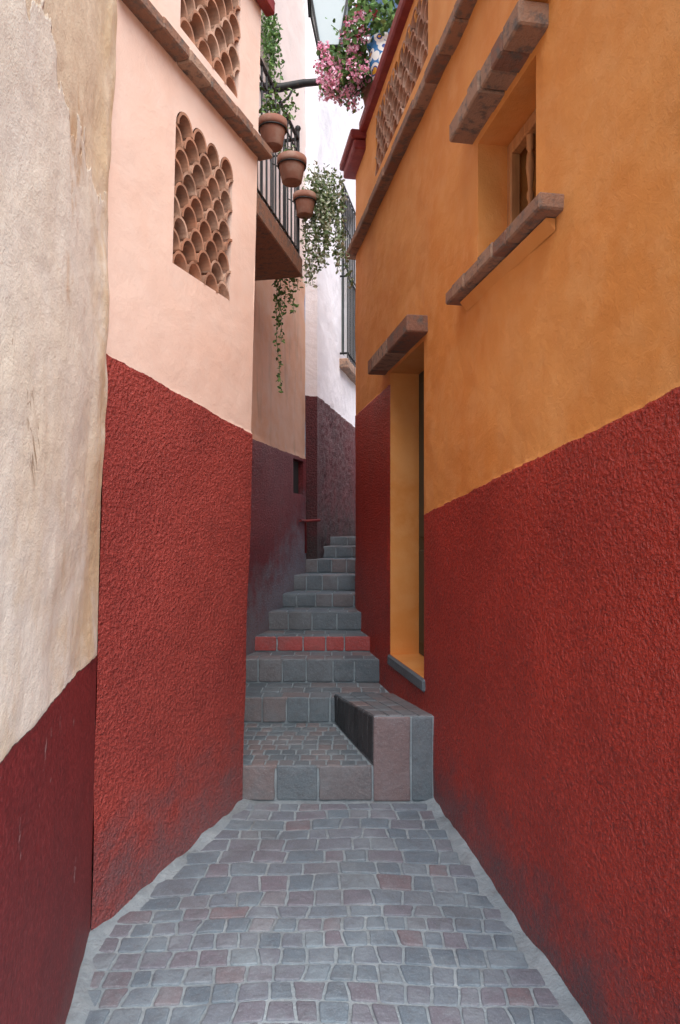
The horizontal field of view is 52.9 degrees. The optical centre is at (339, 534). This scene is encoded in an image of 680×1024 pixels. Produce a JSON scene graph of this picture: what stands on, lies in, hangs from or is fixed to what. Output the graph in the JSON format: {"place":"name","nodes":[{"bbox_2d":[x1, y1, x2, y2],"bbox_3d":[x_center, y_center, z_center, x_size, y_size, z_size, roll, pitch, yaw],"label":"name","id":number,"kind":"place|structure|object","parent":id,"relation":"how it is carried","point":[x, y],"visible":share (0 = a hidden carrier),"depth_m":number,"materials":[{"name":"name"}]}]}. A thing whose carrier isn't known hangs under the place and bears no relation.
{"place":"outdoors","nodes":[
{"label":"outdoors","id":0,"kind":"place"},
{"bbox_2d":[0,0,116,1023],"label":"cream house","id":1,"kind":"structure","parent":0,"point":[57,72],"depth_m":1.77,"materials":[{"name":"paint"}]},
{"bbox_2d":[304,0,397,304],"label":"sky","id":2,"kind":"structure","parent":0,"point":[379,1],"materials":[{"name":"white"}]},
{"label":"ground","id":3,"kind":"structure","parent":0,"visible":0},
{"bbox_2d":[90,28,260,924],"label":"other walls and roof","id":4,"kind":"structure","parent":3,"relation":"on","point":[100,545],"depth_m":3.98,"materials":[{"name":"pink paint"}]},
{"bbox_2d":[91,0,260,930],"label":"street wall","id":5,"kind":"structure","parent":3,"relation":"on","point":[173,592],"depth_m":3.01,"materials":[{"name":"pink paint"}]},
{"bbox_2d":[122,0,272,160],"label":"cornice","id":6,"kind":"structure","parent":5,"relation":"attached to","point":[164,34],"depth_m":3.10,"materials":[{"name":"stone"}]},
{"bbox_2d":[170,87,235,307],"bbox_3d":[-0.708,-1.580,3.303,0.147,0.800,0.571,0,0,20],"label":"wall screen surround","id":7,"kind":"object","parent":5,"relation":"attached to","point":[198,121],"visible":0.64,"depth_m":3.29,"materials":[{"name":"pink paint"}]},
{"bbox_2d":[173,112,232,300],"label":"wall screen barrel tiles","id":8,"kind":"object","parent":7,"relation":"in","point":[202,203],"depth_m":3.27,"materials":[{"name":"orange ceramic"}]},
{"bbox_2d":[176,0,243,108],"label":"parapet screen surround","id":9,"kind":"object","parent":5,"relation":"attached to","point":[237,79],"visible":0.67,"depth_m":3.54,"materials":[{"name":"pink paint"}]},
{"bbox_2d":[180,0,240,97],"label":"decorative tile lattice","id":10,"kind":"object","parent":9,"relation":"in","point":[211,29],"visible":0.69,"depth_m":3.36,"materials":[{"name":"brown ceramic"}]},
{"bbox_2d":[256,0,274,16],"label":"parapet coping","id":11,"kind":"object","parent":5,"relation":"on","point":[267,7],"visible":1,"depth_m":3.77,"materials":[{"name":"red paint"}]},
{"bbox_2d":[246,0,305,655],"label":"street wall","id":12,"kind":"structure","parent":3,"relation":"on","point":[277,561],"depth_m":6.07,"materials":[{"name":"beige paint"}]},
{"bbox_2d":[260,12,284,102],"bbox_3d":[-0.581,-4.160,5.647,0.192,1.078,0.398,0,0,7],"label":"climbing plant","id":13,"kind":"object","parent":12,"relation":"on","point":[270,42],"visible":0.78,"depth_m":5.57,"materials":[{"name":"green plant"}]},
{"bbox_2d":[255,193,301,280],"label":"balcony slab","id":14,"kind":"structure","parent":12,"relation":"attached to","point":[277,255],"depth_m":4.87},
{"bbox_2d":[257,57,300,254],"bbox_3d":[-0.506,-2.658,4.703,0.408,1.025,1.339,0,0,0],"label":"balcony railing","id":15,"kind":"object","parent":12,"relation":"attached to","point":[295,141],"visible":0.44,"depth_m":4.91,"materials":[{"name":"black metal"}]},
{"bbox_2d":[258,83,299,152],"bbox_3d":[-0.412,-2.624,4.312,0.316,0.367,0.215,0,0,0],"label":"potted plant","id":16,"kind":"object","parent":15,"relation":"on","point":[272,128],"visible":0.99,"depth_m":4.25,"materials":[{"name":"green plant"}]},
{"bbox_2d":[272,278,303,392],"bbox_3d":[-0.411,-1.587,5.344,0.265,0.950,0.119,0,0,12],"label":"trailing vine","id":17,"kind":"object","parent":15,"relation":"hanging from","point":[277,301],"visible":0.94,"depth_m":5.36,"materials":[{"name":"green plant"}]},
{"bbox_2d":[272,145,306,187],"bbox_3d":[-0.344,-2.577,4.753,0.224,0.254,0.214,0,0,42],"label":"potted plant","id":18,"kind":"object","parent":15,"relation":"on","point":[291,165],"visible":0.94,"depth_m":4.68,"materials":[{"name":"orange ceramic"}]},
{"bbox_2d":[286,161,353,288],"bbox_3d":[-0.151,-2.386,5.318,0.518,0.950,0.376,0,0,0],"label":"potted ivy","id":19,"kind":"object","parent":15,"relation":"on","point":[307,200],"visible":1,"depth_m":5.26,"materials":[{"name":"plant"}]},
{"bbox_2d":[293,461,297,493],"bbox_3d":[-0.544,-0.565,6.669,0.190,0.320,0.329,0,0,13],"label":"niche back","id":20,"kind":"object","parent":12,"relation":"on","point":[295,476],"visible":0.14,"depth_m":6.71,"materials":[{"name":"black"}]},
{"bbox_2d":[259,0,351,110],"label":"street lamp","id":21,"kind":"object","parent":12,"relation":"attached to","point":[319,11],"visible":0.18,"depth_m":5.52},
{"bbox_2d":[299,519,319,552],"bbox_3d":[-0.331,0.008,6.756,0.122,0.344,0.338,0,0,34],"label":"water pipe","id":22,"kind":"object","parent":12,"relation":"attached to","point":[309,520],"visible":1,"depth_m":6.81,"materials":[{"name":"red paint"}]},
{"bbox_2d":[243,536,388,800],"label":"stone staircase","id":23,"kind":"structure","parent":3,"relation":"on","point":[309,658],"depth_m":4.95,"materials":[{"name":"grey stone"}]},
{"bbox_2d":[317,0,368,558],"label":"side wall","id":24,"kind":"structure","parent":3,"relation":"on","point":[336,415],"depth_m":7.65,"materials":[{"name":"white paint"}]},
{"bbox_2d":[305,0,316,558],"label":"front wall","id":25,"kind":"structure","parent":24,"relation":"attached to","point":[311,321],"depth_m":6.88,"materials":[{"name":"white paint"}]},
{"bbox_2d":[341,214,343,354],"bbox_3d":[-0.063,-3.150,8.486,0.020,2.300,1.125,0,0,12],"label":"balcony door","id":26,"kind":"structure","parent":24,"relation":"attached to","point":[342,311],"depth_m":8.88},
{"bbox_2d":[339,358,355,384],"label":"balcony slab","id":27,"kind":"structure","parent":24,"relation":"attached to","point":[347,368],"depth_m":8.09,"materials":[{"name":"beige stone"}]},
{"bbox_2d":[340,183,355,367],"bbox_3d":[0.159,-3.105,8.464,0.103,2.090,1.059,0,0,12],"label":"balcony ironwork","id":28,"kind":"object","parent":24,"relation":"attached to","point":[351,346],"visible":0.47,"depth_m":8.22,"materials":[{"name":"black metal"}]},
{"bbox_2d":[334,693,433,800],"bbox_3d":[0.252,1.326,4.249,0.462,0.648,0.975,0,0,-8],"label":"stone ledge","id":29,"kind":"object","parent":3,"relation":"on","point":[390,735],"visible":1,"depth_m":3.80,"materials":[{"name":"grey stone"}]},
{"bbox_2d":[355,0,679,1023],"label":"street wall","id":30,"kind":"structure","parent":3,"relation":"on","point":[549,698],"depth_m":2.40,"materials":[{"name":"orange paint"}]},
{"bbox_2d":[368,314,427,374],"bbox_3d":[0.367,-1.214,4.442,0.157,0.101,1.070,0,0,-10],"label":"door lintel","id":31,"kind":"structure","parent":30,"relation":"attached to","point":[409,332],"depth_m":4.22,"materials":[{"name":"brown stone"}]},
{"bbox_2d":[387,655,424,691],"bbox_3d":[0.518,0.882,4.427,0.225,0.077,0.873,0,0,-10],"label":"door threshold","id":32,"kind":"object","parent":30,"relation":"attached to","point":[413,677],"depth_m":4.32,"materials":[{"name":"grey stone"}]},
{"bbox_2d":[356,0,455,227],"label":"parapet wall","id":33,"kind":"structure","parent":30,"relation":"on","point":[441,11],"depth_m":5.30,"materials":[{"name":"orange paint"}]},
{"bbox_2d":[313,9,373,113],"bbox_3d":[0.088,-3.596,5.259,0.579,0.532,0.610,0,0,0],"label":"geranium pot","id":34,"kind":"object","parent":33,"relation":"on","point":[349,77],"visible":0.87,"depth_m":5.16,"materials":[{"name":"ceramic"}]},
{"bbox_2d":[340,0,399,79],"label":"talavera flower pot","id":35,"kind":"object","parent":33,"relation":"on","point":[374,45],"visible":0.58,"depth_m":5.03,"materials":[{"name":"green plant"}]},
{"bbox_2d":[340,0,413,179],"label":"parapet coping","id":36,"kind":"object","parent":33,"relation":"on","point":[353,153],"visible":0.42,"depth_m":5.18,"materials":[{"name":"red paint"}]},
{"bbox_2d":[375,0,430,180],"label":"parapet screen surround","id":37,"kind":"object","parent":33,"relation":"attached to","point":[396,60],"visible":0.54,"depth_m":4.50,"materials":[{"name":"orange paint"}]},
{"bbox_2d":[375,0,427,175],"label":"decorative tile lattice","id":38,"kind":"object","parent":37,"relation":"in","point":[413,56],"visible":0.63,"depth_m":4.48,"materials":[{"name":"brown ceramic"}]},
{"bbox_2d":[390,341,423,677],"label":"door jambs","id":39,"kind":"structure","parent":30,"relation":"attached to","point":[404,507],"depth_m":4.82,"materials":[{"name":"orange paint"}]},
{"bbox_2d":[419,371,423,655],"bbox_3d":[0.638,-0.150,4.437,0.065,1.970,0.771,0,0,-10],"label":"door","id":40,"kind":"structure","parent":39,"relation":"in","point":[421,513],"depth_m":4.69,"materials":[{"name":"brown wood"}]},
{"bbox_2d":[346,0,476,259],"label":"cornice","id":41,"kind":"structure","parent":30,"relation":"on","point":[451,36],"depth_m":3.98,"materials":[{"name":"stone"}]},
{"bbox_2d":[446,0,563,305],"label":"window lintel and sill","id":42,"kind":"structure","parent":30,"relation":"attached to","point":[525,27],"depth_m":2.69,"materials":[{"name":"stone"}]},
{"bbox_2d":[460,0,554,310],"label":"lintel and sill fillets","id":43,"kind":"structure","parent":30,"relation":"attached to","point":[539,234],"depth_m":2.72,"materials":[{"name":"orange paint"}]},
{"bbox_2d":[507,109,535,226],"bbox_3d":[0.850,-1.515,2.891,0.050,0.586,0.589,0,0,-10],"label":"window frame","id":44,"kind":"object","parent":30,"relation":"attached to","point":[516,147],"visible":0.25,"depth_m":3.14,"materials":[{"name":"brown wood"}]},
{"bbox_2d":[526,133,534,203],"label":"window spindles","id":45,"kind":"object","parent":44,"relation":"in","point":[530,164],"depth_m":2.98,"materials":[{"name":"brown wood"}]},
{"label":"plaza pavement","id":46,"kind":"structure","parent":0,"visible":0},
{"bbox_2d":[65,797,590,1023],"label":"cobblestone paving","id":47,"kind":"structure","parent":46,"relation":"on","point":[244,911],"depth_m":2.64,"materials":[{"name":"stone"}]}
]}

